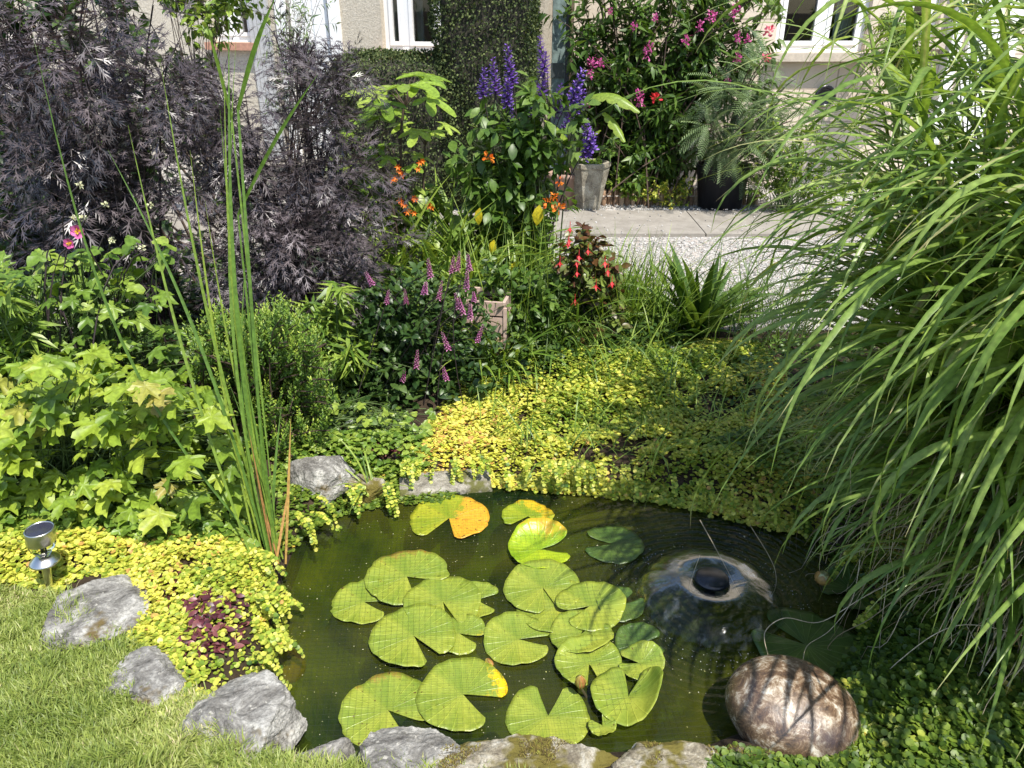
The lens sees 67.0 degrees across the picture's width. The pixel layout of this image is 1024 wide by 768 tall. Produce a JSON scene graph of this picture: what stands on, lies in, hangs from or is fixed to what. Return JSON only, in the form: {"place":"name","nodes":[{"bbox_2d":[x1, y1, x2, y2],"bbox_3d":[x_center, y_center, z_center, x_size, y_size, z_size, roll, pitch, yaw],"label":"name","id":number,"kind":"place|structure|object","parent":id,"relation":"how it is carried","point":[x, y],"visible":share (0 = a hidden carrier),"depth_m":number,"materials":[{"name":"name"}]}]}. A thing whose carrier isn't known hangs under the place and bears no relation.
{"place":"outdoors","nodes":[
{"label":"outdoors","id":0,"kind":"place"},
{"bbox_2d":[0,106,1014,767],"bbox_3d":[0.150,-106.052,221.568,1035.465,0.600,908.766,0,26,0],"label":"ground","id":1,"kind":"structure","parent":0,"point":[588,454],"depth_m":3.09,"materials":[{"name":"plant"}]},
{"bbox_2d":[0,260,64,432],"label":"tall leafy perennial","id":2,"kind":"object","parent":1,"relation":"on","point":[12,343],"visible":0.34,"depth_m":2.83,"materials":[{"name":"green plant"}]},
{"bbox_2d":[23,521,61,586],"bbox_3d":[-1.398,0.581,2.347,0.099,0.348,0.088,0,26,0],"label":"solar lamp","id":3,"kind":"object","parent":1,"relation":"on","point":[40,537],"visible":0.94,"depth_m":2.28,"materials":[{"name":"metal"}]},
{"bbox_2d":[0,522,147,593],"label":"golden creeper","id":4,"kind":"object","parent":1,"relation":"on","point":[101,540],"visible":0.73,"depth_m":2.45,"materials":[{"name":"yellow plant"}]},
{"bbox_2d":[39,574,151,652],"bbox_3d":[-1.215,0.687,2.281,0.299,0.117,0.304,-9,28,-19],"label":"edging rock","id":5,"kind":"object","parent":1,"relation":"on","point":[119,599],"visible":0.77,"depth_m":2.23,"materials":[{"name":"grey stone"}]},
{"bbox_2d":[18,181,176,401],"bbox_3d":[-1.706,-0.285,3.059,0.806,1.032,0.590,12,28,23],"label":"anemone plant","id":6,"kind":"object","parent":1,"relation":"on","point":[82,263],"visible":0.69,"depth_m":2.98,"materials":[{"name":"green plant"}]},
{"bbox_2d":[0,250,211,408],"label":"green lobed plant","id":7,"kind":"object","parent":1,"relation":"on","point":[143,325],"visible":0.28,"depth_m":3.02,"materials":[{"name":"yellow plant"}]},
{"bbox_2d":[0,0,242,341],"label":"black elder","id":8,"kind":"object","parent":1,"relation":"on","point":[91,170],"visible":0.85,"depth_m":3.43,"materials":[{"name":"purple plant"}]},
{"bbox_2d":[0,0,261,315],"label":"black elder","id":9,"kind":"object","parent":1,"relation":"on","point":[165,226],"visible":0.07,"depth_m":4.45,"materials":[{"name":"purple plant"}]},
{"bbox_2d":[0,342,266,543],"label":"lime leaved shrub","id":10,"kind":"object","parent":1,"relation":"on","point":[94,420],"visible":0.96,"depth_m":2.54,"materials":[{"name":"green plant"}]},
{"bbox_2d":[0,495,276,554],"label":"border foliage","id":11,"kind":"object","parent":1,"relation":"on","point":[12,519],"visible":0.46,"depth_m":2.58,"materials":[{"name":"green plant"}]},
{"bbox_2d":[102,645,191,707],"bbox_3d":[-0.949,0.792,2.065,0.230,0.100,0.186,8,27,16],"label":"edging rock","id":12,"kind":"object","parent":1,"relation":"on","point":[154,666],"visible":0.77,"depth_m":2.02,"materials":[{"name":"grey stone"}]},
{"bbox_2d":[33,0,317,566],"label":"reed clump","id":13,"kind":"object","parent":1,"relation":"on","point":[268,532],"visible":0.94,"depth_m":2.36,"materials":[{"name":"green plant"}]},
{"bbox_2d":[104,526,277,704],"bbox_3d":[-0.932,0.660,2.335,0.505,0.140,0.794,-19,32,-34],"label":"golden creeper","id":14,"kind":"object","parent":1,"relation":"on","point":[159,633],"visible":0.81,"depth_m":2.32,"materials":[{"name":"yellow plant"}]},
{"bbox_2d":[149,569,249,660],"bbox_3d":[-0.937,0.654,2.284,0.277,0.076,0.476,-21,33,-37],"label":"maroon bugle","id":15,"kind":"object","parent":1,"relation":"on","point":[201,623],"visible":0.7,"depth_m":2.21,"materials":[{"name":"purple plant"}]},
{"bbox_2d":[175,669,307,761],"bbox_3d":[-0.708,0.859,1.956,0.336,0.147,0.273,20,32,35],"label":"edging rock","id":16,"kind":"object","parent":1,"relation":"on","point":[263,702],"visible":0.68,"depth_m":1.92,"materials":[{"name":"grey stone"}]},
{"bbox_2d":[91,32,423,337],"bbox_3d":[-1.101,-0.804,3.652,1.497,1.590,1.177,0,26,0],"label":"black elder","id":17,"kind":"object","parent":1,"relation":"on","point":[252,161],"visible":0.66,"depth_m":3.41,"materials":[{"name":"purple plant"}]},
{"bbox_2d":[179,290,340,464],"bbox_3d":[-1.026,-0.135,3.111,0.822,0.719,0.769,0,26,0],"label":"hebe mound","id":18,"kind":"object","parent":1,"relation":"on","point":[293,382],"visible":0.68,"depth_m":2.90,"materials":[{"name":"green plant"}]},
{"bbox_2d":[0,579,549,767],"bbox_3d":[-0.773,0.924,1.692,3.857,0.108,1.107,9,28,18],"label":"lawn grass","id":19,"kind":"structure","parent":1,"relation":"on","point":[42,698],"depth_m":1.92,"materials":[{"name":"plant"}]},
{"bbox_2d":[234,0,375,308],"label":"black elder","id":20,"kind":"object","parent":1,"relation":"on","point":[298,56],"visible":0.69,"depth_m":3.51,"materials":[{"name":"purple plant"}]},
{"bbox_2d":[188,152,439,330],"bbox_3d":[-0.897,-0.517,3.468,1.144,1.095,0.814,0,26,0],"label":"black elder","id":21,"kind":"object","parent":1,"relation":"on","point":[303,242],"visible":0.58,"depth_m":3.40,"materials":[{"name":"purple plant"}]},
{"bbox_2d":[287,455,355,504],"bbox_3d":[-0.730,0.396,2.962,0.264,0.264,0.220,0,26,0],"label":"edging rock","id":22,"kind":"object","parent":1,"relation":"on","point":[323,475],"visible":0.69,"depth_m":2.87,"materials":[{"name":"grey stone"}]},
{"bbox_2d":[289,280,379,402],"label":"leafy perennial","id":23,"kind":"object","parent":1,"relation":"on","point":[348,359],"visible":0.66,"depth_m":3.28,"materials":[{"name":"green plant"}]},
{"bbox_2d":[0,253,690,488],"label":"border foliage","id":24,"kind":"object","parent":1,"relation":"on","point":[396,387],"visible":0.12,"depth_m":3.60,"materials":[{"name":"green plant"}]},
{"bbox_2d":[266,426,433,498],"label":"border foliage","id":25,"kind":"object","parent":1,"relation":"on","point":[353,439],"visible":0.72,"depth_m":3.04,"materials":[{"name":"green plant"}]},
{"bbox_2d":[268,459,459,556],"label":"green creeper","id":26,"kind":"object","parent":1,"relation":"on","point":[377,502],"visible":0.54,"depth_m":2.85,"materials":[{"name":"plant"}]},
{"bbox_2d":[310,394,435,442],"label":"round leaved clump","id":27,"kind":"object","parent":1,"relation":"on","point":[378,419],"visible":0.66,"depth_m":3.22,"materials":[{"name":"green plant"}]},
{"bbox_2d":[323,72,459,247],"bbox_3d":[-0.666,-0.956,4.127,0.790,1.303,0.602,0,26,0],"label":"fig sapling","id":28,"kind":"object","parent":1,"relation":"on","point":[433,98],"visible":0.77,"depth_m":3.91,"materials":[{"name":"green plant"}]},
{"bbox_2d":[317,157,468,267],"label":"leafy perennial","id":29,"kind":"object","parent":1,"relation":"on","point":[424,194],"visible":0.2,"depth_m":4.19,"materials":[{"name":"green plant"}]},
{"bbox_2d":[358,726,460,767],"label":"edging rock","id":30,"kind":"object","parent":1,"relation":"on","point":[413,744],"visible":0.82,"depth_m":1.83,"materials":[{"name":"grey stone"}]},
{"bbox_2d":[322,251,510,410],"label":"pink spike plant","id":31,"kind":"object","parent":1,"relation":"on","point":[413,339],"visible":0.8,"depth_m":3.36,"materials":[{"name":"green plant"}]},
{"bbox_2d":[399,467,491,499],"bbox_3d":[-0.262,0.436,3.058,0.357,0.164,0.159,-4,26,-9],"label":"kerb stone","id":32,"kind":"object","parent":1,"relation":"on","point":[440,480],"visible":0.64,"depth_m":2.99,"materials":[{"name":"stone"}]},
{"bbox_2d":[313,158,597,340],"bbox_3d":[-0.483,-0.759,4.165,1.732,0.935,1.766,20,32,35],"label":"crocosmia clump","id":33,"kind":"object","parent":1,"relation":"on","point":[448,234],"visible":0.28,"depth_m":4.05,"materials":[{"name":"green plant"}]},
{"bbox_2d":[461,287,514,362],"bbox_3d":[-0.112,-0.238,3.722,0.214,0.405,0.214,5,26,9],"label":"wooden planter","id":34,"kind":"object","parent":1,"relation":"on","point":[499,315],"visible":0.22,"depth_m":3.58,"materials":[{"name":"grey wood"}]},
{"bbox_2d":[379,224,615,356],"bbox_3d":[-0.027,-0.482,3.947,1.182,0.628,1.133,-15,30,-28],"label":"yellow green grass clump","id":35,"kind":"object","parent":1,"relation":"on","point":[510,269],"visible":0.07,"depth_m":3.98,"materials":[{"name":"green plant"}]},
{"bbox_2d":[386,183,615,360],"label":"wild stalks","id":36,"kind":"object","parent":1,"relation":"on","point":[477,268],"visible":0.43,"depth_m":3.69,"materials":[{"name":"green plant"}]},
{"bbox_2d":[432,310,570,390],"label":"drooping blade tuft","id":37,"kind":"object","parent":1,"relation":"on","point":[512,365],"visible":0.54,"depth_m":3.51,"materials":[{"name":"green plant"}]},
{"bbox_2d":[0,0,1023,185],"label":"house","id":38,"kind":"structure","parent":1,"relation":"on","point":[394,24],"depth_m":7.54,"materials":[{"name":"paint"}]},
{"bbox_2d":[274,0,343,159],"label":"door","id":39,"kind":"structure","parent":38,"relation":"in","point":[327,14],"depth_m":7.76,"materials":[{"name":"white plastic"}]},
{"bbox_2d":[378,0,570,95],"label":"window","id":40,"kind":"structure","parent":38,"relation":"in","point":[405,20],"depth_m":7.55,"materials":[{"name":"white plastic"}]},
{"bbox_2d":[767,0,870,61],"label":"window","id":41,"kind":"structure","parent":38,"relation":"in","point":[801,55],"depth_m":7.19,"materials":[{"name":"white plastic"}]},
{"bbox_2d":[783,0,944,48],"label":"window","id":42,"kind":"structure","parent":38,"relation":"in","point":[806,9],"depth_m":8.43,"materials":[{"name":"white plastic"}]},
{"bbox_2d":[858,7,937,94],"bbox_3d":[3.413,-2.899,6.802,0.569,0.808,0.912,22,34,38],"label":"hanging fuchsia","id":43,"kind":"object","parent":38,"relation":"hanging from","point":[879,27],"visible":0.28,"depth_m":6.72,"materials":[{"name":"green plant"}]},
{"bbox_2d":[267,495,763,764],"bbox_3d":[-0.073,0.653,2.369,1.367,0.088,1.232,0,26,0],"label":"pond net","id":44,"kind":"object","parent":1,"relation":"on","point":[406,700],"visible":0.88,"depth_m":2.33,"materials":[{"name":"plastic"}]},
{"bbox_2d":[353,252,686,345],"bbox_3d":[-0.026,-0.512,4.307,1.949,0.457,1.554,0,26,0],"label":"border foliage","id":45,"kind":"object","parent":1,"relation":"on","point":[672,340],"visible":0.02,"depth_m":3.98,"materials":[{"name":"green plant"}]},
{"bbox_2d":[440,35,600,277],"bbox_3d":[0.039,-1.050,4.270,0.856,1.608,0.821,0,26,0],"label":"purple salvia","id":46,"kind":"object","parent":1,"relation":"on","point":[529,154],"visible":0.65,"depth_m":4.04,"materials":[{"name":"green plant"}]},
{"bbox_2d":[433,733,618,767],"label":"edging rock","id":47,"kind":"object","parent":1,"relation":"on","point":[499,753],"visible":0.85,"depth_m":1.81,"materials":[{"name":"stone"}]},
{"bbox_2d":[476,255,581,382],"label":"leafy perennial","id":48,"kind":"object","parent":1,"relation":"on","point":[541,292],"visible":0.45,"depth_m":3.66,"materials":[{"name":"green plant"}]},
{"bbox_2d":[442,255,651,383],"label":"green grass clump","id":49,"kind":"object","parent":1,"relation":"on","point":[575,327],"visible":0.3,"depth_m":3.67,"materials":[{"name":"green plant"}]},
{"bbox_2d":[549,0,566,197],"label":"garden post","id":50,"kind":"object","parent":1,"relation":"on","point":[558,64],"visible":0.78,"depth_m":6.59,"materials":[{"name":"grey wood"}]},
{"bbox_2d":[245,453,880,689],"bbox_3d":[0.155,0.582,2.528,1.965,0.142,1.156,0,26,0],"label":"trailing creeper","id":51,"kind":"object","parent":1,"relation":"on","point":[268,609],"visible":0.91,"depth_m":2.80,"materials":[{"name":"green plant"}]},
{"bbox_2d":[548,221,633,347],"bbox_3d":[0.349,-0.463,3.863,0.511,0.814,0.487,0,26,0],"label":"red fuchsia","id":52,"kind":"object","parent":1,"relation":"on","point":[579,257],"visible":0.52,"depth_m":3.75,"materials":[{"name":"brown plant"}]},
{"bbox_2d":[504,294,709,400],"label":"sedge clump","id":53,"kind":"object","parent":1,"relation":"on","point":[629,346],"visible":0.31,"depth_m":3.65,"materials":[{"name":"green plant"}]},
{"bbox_2d":[401,336,828,539],"bbox_3d":[0.522,0.024,3.523,1.629,0.248,1.575,7,27,13],"label":"golden creeper","id":54,"kind":"object","parent":1,"relation":"on","point":[479,429],"visible":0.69,"depth_m":3.24,"materials":[{"name":"yellow plant"}]},
{"bbox_2d":[461,332,771,504],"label":"creeping grass","id":55,"kind":"structure","parent":1,"relation":"on","point":[642,412],"depth_m":3.22,"materials":[{"name":"green plant"}]},
{"bbox_2d":[536,222,747,345],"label":"fine grass clump","id":56,"kind":"object","parent":1,"relation":"on","point":[636,277],"visible":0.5,"depth_m":3.97,"materials":[{"name":"green plant"}]},
{"bbox_2d":[538,0,792,208],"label":"flowering shrub","id":57,"kind":"object","parent":1,"relation":"on","point":[622,69],"visible":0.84,"depth_m":6.50,"materials":[{"name":"green plant"}]},
{"bbox_2d":[611,740,720,767],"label":"edging rock","id":58,"kind":"object","parent":1,"relation":"on","point":[685,754],"visible":0.9,"depth_m":1.82,"materials":[{"name":"stone"}]},
{"bbox_2d":[601,186,759,205],"bbox_3d":[1.501,-1.659,6.904,1.407,0.229,0.075,0,26,0],"label":"log edging","id":59,"kind":"object","parent":1,"relation":"on","point":[619,201],"visible":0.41,"depth_m":6.89,"materials":[{"name":"wood"}]},
{"bbox_2d":[627,241,780,337],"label":"sword leaf plant","id":60,"kind":"object","parent":1,"relation":"on","point":[694,309],"visible":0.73,"depth_m":4.03,"materials":[{"name":"plant"}]},
{"bbox_2d":[632,233,836,351],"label":"wild grass tuft","id":61,"kind":"object","parent":1,"relation":"on","point":[759,310],"visible":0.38,"depth_m":4.10,"materials":[{"name":"green plant"}]},
{"bbox_2d":[718,747,776,767],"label":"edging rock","id":62,"kind":"object","parent":1,"relation":"on","point":[742,748],"visible":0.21,"depth_m":1.84,"materials":[{"name":"grey stone"}]},
{"bbox_2d":[438,735,774,767],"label":"moss","id":63,"kind":"object","parent":62,"relation":"on","point":[523,748],"visible":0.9,"depth_m":1.82,"materials":[{"name":"plant"}]},
{"bbox_2d":[725,654,860,757],"bbox_3d":[0.714,0.833,1.965,0.344,0.248,0.299,0,26,0],"label":"round boulder","id":64,"kind":"object","parent":1,"relation":"on","point":[786,704],"visible":0.83,"depth_m":1.87,"materials":[{"name":"stone"}]},
{"bbox_2d":[602,0,1023,761],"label":"tall grass clump","id":65,"kind":"object","parent":1,"relation":"on","point":[944,404],"visible":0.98,"depth_m":1.82,"materials":[{"name":"green plant"}]},
{"bbox_2d":[705,374,975,561],"bbox_3d":[1.598,0.245,3.119,1.498,0.197,1.053,-16,30,-30],"label":"green creeper","id":66,"kind":"object","parent":1,"relation":"on","point":[774,429],"visible":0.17,"depth_m":2.94,"materials":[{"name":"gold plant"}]},
{"bbox_2d":[779,594,905,767],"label":"green creeper","id":67,"kind":"object","parent":1,"relation":"on","point":[852,665],"visible":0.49,"depth_m":2.12,"materials":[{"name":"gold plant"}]},
{"bbox_2d":[704,741,1021,767],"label":"green creeper","id":68,"kind":"object","parent":1,"relation":"on","point":[737,758],"visible":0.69,"depth_m":1.81,"materials":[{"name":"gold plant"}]},
{"bbox_2d":[712,334,1023,762],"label":"border foliage","id":69,"kind":"object","parent":1,"relation":"on","point":[952,655],"visible":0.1,"depth_m":3.34,"materials":[{"name":"green plant"}]},
{"bbox_2d":[828,518,1023,767],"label":"green creeper","id":70,"kind":"object","parent":1,"relation":"on","point":[952,724],"visible":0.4,"depth_m":1.93,"materials":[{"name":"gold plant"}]},
{"bbox_2d":[8,118,1008,332],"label":"gravel path","id":71,"kind":"structure","parent":0,"point":[687,241],"depth_m":5.63,"materials":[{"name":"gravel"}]},
{"bbox_2d":[257,0,340,195],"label":"leafy shrub","id":72,"kind":"object","parent":71,"relation":"on","point":[302,19],"visible":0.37,"depth_m":6.73,"materials":[{"name":"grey plant"}]},
{"bbox_2d":[322,45,473,205],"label":"clipped hedge","id":73,"kind":"object","parent":71,"relation":"on","point":[390,71],"visible":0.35,"depth_m":6.29,"materials":[{"name":"green plant"}]},
{"bbox_2d":[425,0,543,202],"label":"clipped hedge","id":74,"kind":"object","parent":71,"relation":"on","point":[471,39],"visible":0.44,"depth_m":6.06,"materials":[{"name":"green plant"}]},
{"bbox_2d":[546,168,575,209],"bbox_3d":[0.461,-1.702,6.776,0.349,0.318,0.349,0,26,0],"label":"terracotta pot","id":75,"kind":"object","parent":71,"relation":"on","point":[571,186],"visible":0.33,"depth_m":6.65,"materials":[{"name":"ceramic"}]},
{"bbox_2d":[544,93,639,174],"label":"canna plant","id":76,"kind":"object","parent":75,"relation":"in","point":[613,98],"visible":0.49,"depth_m":6.04,"materials":[{"name":"green plant"}]},
{"bbox_2d":[569,159,610,209],"bbox_3d":[0.663,-1.700,6.652,0.358,0.423,0.310,0,26,0],"label":"hexagonal pot","id":77,"kind":"object","parent":71,"relation":"on","point":[589,182],"visible":0.71,"depth_m":6.55,"materials":[{"name":"concrete"}]},
{"bbox_2d":[696,160,751,210],"bbox_3d":[1.842,-1.743,6.798,0.481,0.374,0.481,0,26,0],"label":"black tub","id":78,"kind":"object","parent":71,"relation":"on","point":[710,193],"visible":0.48,"depth_m":6.67,"materials":[{"name":"plastic"}]},
{"bbox_2d":[675,27,830,205],"bbox_3d":[1.918,-2.141,6.348,1.264,1.446,1.013,0,26,0],"label":"mimosa tree","id":79,"kind":"object","parent":78,"relation":"in","point":[731,128],"visible":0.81,"depth_m":6.27,"materials":[{"name":"green plant"}]},
{"bbox_2d":[737,113,869,213],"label":"loose shrub","id":80,"kind":"object","parent":71,"relation":"on","point":[780,174],"visible":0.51,"depth_m":6.45,"materials":[{"name":"green plant"}]},
{"bbox_2d":[154,210,900,236],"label":"concrete path","id":81,"kind":"structure","parent":0,"point":[691,223],"depth_m":6.24,"materials":[{"name":"concrete"}]},
{"bbox_2d":[157,0,270,225],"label":"variegated shrub","id":82,"kind":"object","parent":81,"relation":"on","point":[219,9],"visible":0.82,"depth_m":5.53,"materials":[{"name":"green plant"}]},
{"bbox_2d":[265,477,865,758],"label":"pond water","id":83,"kind":"structure","parent":0,"point":[725,623],"depth_m":2.45,"materials":[{"name":"liquid"}]},
{"bbox_2d":[330,579,383,623],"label":"lily pad","id":84,"kind":"object","parent":83,"relation":"on","point":[368,596],"visible":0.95,"depth_m":2.42,"materials":[{"name":"plant"}]},
{"bbox_2d":[338,671,435,745],"bbox_3d":[-0.336,0.865,2.065,0.235,0.017,0.252,20,32,35],"label":"lily pad","id":85,"kind":"object","parent":83,"relation":"on","point":[395,698],"visible":0.86,"depth_m":2.08,"materials":[{"name":"plant"}]},
{"bbox_2d":[364,549,449,604],"bbox_3d":[-0.358,0.626,2.544,0.251,0.017,0.278,21,33,36],"label":"lily pad","id":86,"kind":"object","parent":83,"relation":"on","point":[427,564],"visible":0.98,"depth_m":2.55,"materials":[{"name":"plant"}]},
{"bbox_2d":[368,603,455,666],"bbox_3d":[-0.293,0.741,2.289,0.257,0.016,0.257,0,26,0],"label":"lily pad","id":87,"kind":"object","parent":83,"relation":"on","point":[401,652],"visible":1,"depth_m":2.29,"materials":[{"name":"plant"}]},
{"bbox_2d":[403,576,480,622],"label":"lily pad","id":88,"kind":"object","parent":83,"relation":"on","point":[452,596],"visible":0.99,"depth_m":2.45,"materials":[{"name":"plant"}]},
{"bbox_2d":[410,494,489,537],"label":"lily pad","id":89,"kind":"object","parent":83,"relation":"on","point":[466,527],"visible":0.96,"depth_m":2.85,"materials":[{"name":"plant"}]},
{"bbox_2d":[415,657,507,731],"bbox_3d":[-0.142,0.840,2.106,0.225,0.016,0.254,13,29,24],"label":"lily pad","id":90,"kind":"object","parent":83,"relation":"on","point":[453,686],"visible":0.94,"depth_m":2.11,"materials":[{"name":"plant"}]},
{"bbox_2d":[438,614,484,655],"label":"lily pad","id":91,"kind":"object","parent":83,"relation":"on","point":[461,646],"visible":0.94,"depth_m":2.31,"materials":[{"name":"plant"}]},
{"bbox_2d":[483,611,549,664],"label":"lily pad","id":92,"kind":"object","parent":83,"relation":"on","point":[510,654],"visible":0.96,"depth_m":2.28,"materials":[{"name":"plant"}]},
{"bbox_2d":[502,500,554,523],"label":"lily pad","id":93,"kind":"object","parent":83,"relation":"on","point":[531,512],"visible":0.81,"depth_m":2.87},
{"bbox_2d":[508,517,569,568],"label":"lily pad","id":94,"kind":"object","parent":83,"relation":"on","point":[547,530],"visible":0.98,"depth_m":2.70,"materials":[{"name":"plant"}]},
{"bbox_2d":[503,559,579,612],"bbox_3d":[0.097,0.648,2.491,0.252,0.019,0.247,0,26,0],"label":"lily pad","id":95,"kind":"object","parent":83,"relation":"on","point":[522,580],"visible":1,"depth_m":2.50,"materials":[{"name":"plant"}]},
{"bbox_2d":[505,686,589,743],"bbox_3d":[0.093,0.877,2.035,0.224,0.017,0.207,0,26,0],"label":"lily pad","id":96,"kind":"object","parent":83,"relation":"on","point":[572,701],"visible":0.85,"depth_m":2.04,"materials":[{"name":"plant"}]},
{"bbox_2d":[550,610,613,652],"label":"lily pad","id":97,"kind":"object","parent":83,"relation":"on","point":[562,619],"visible":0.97,"depth_m":2.30,"materials":[{"name":"plant"}]},
{"bbox_2d":[554,634,621,685],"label":"lily pad","id":98,"kind":"object","parent":83,"relation":"on","point":[571,643],"visible":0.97,"depth_m":2.21,"materials":[{"name":"plant"}]},
{"bbox_2d":[556,581,625,631],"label":"lily pad","id":99,"kind":"object","parent":83,"relation":"on","point":[614,599],"visible":1,"depth_m":2.40,"materials":[{"name":"plant"}]},
{"bbox_2d":[585,525,644,563],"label":"lily pad","id":100,"kind":"object","parent":83,"relation":"on","point":[613,552],"visible":0.95,"depth_m":2.69,"materials":[{"name":"plant"}]},
{"bbox_2d":[590,666,662,725],"bbox_3d":[0.307,0.805,2.061,0.189,0.089,0.204,0,26,0],"label":"lily pad","id":101,"kind":"object","parent":83,"relation":"on","point":[638,707],"visible":1,"depth_m":2.06,"materials":[{"name":"plant"}]},
{"bbox_2d":[615,622,664,658],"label":"lily pad","id":102,"kind":"object","parent":83,"relation":"on","point":[622,640],"visible":0.43,"depth_m":2.30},
{"bbox_2d":[619,640,664,679],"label":"lily pad","id":103,"kind":"object","parent":83,"relation":"on","point":[644,655],"visible":0.81,"depth_m":2.20,"materials":[{"name":"plant"}]},
{"bbox_2d":[617,535,807,672],"bbox_3d":[0.623,0.801,2.514,0.581,0.436,0.616,-21,33,-36],"label":"pond fountain","id":104,"kind":"object","parent":83,"relation":"in","point":[710,581],"visible":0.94,"depth_m":2.42,"materials":[{"name":"black plastic"}]},
{"bbox_2d":[751,607,858,672],"bbox_3d":[0.867,0.768,2.269,0.311,0.016,0.310,0,26,0],"label":"lily pad","id":105,"kind":"object","parent":83,"relation":"on","point":[818,653],"visible":0.75,"depth_m":2.29,"materials":[{"name":"plant"}]},
{"bbox_2d":[822,562,870,609],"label":"lily pad","id":106,"kind":"object","parent":83,"relation":"on","point":[839,584],"visible":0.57,"depth_m":2.49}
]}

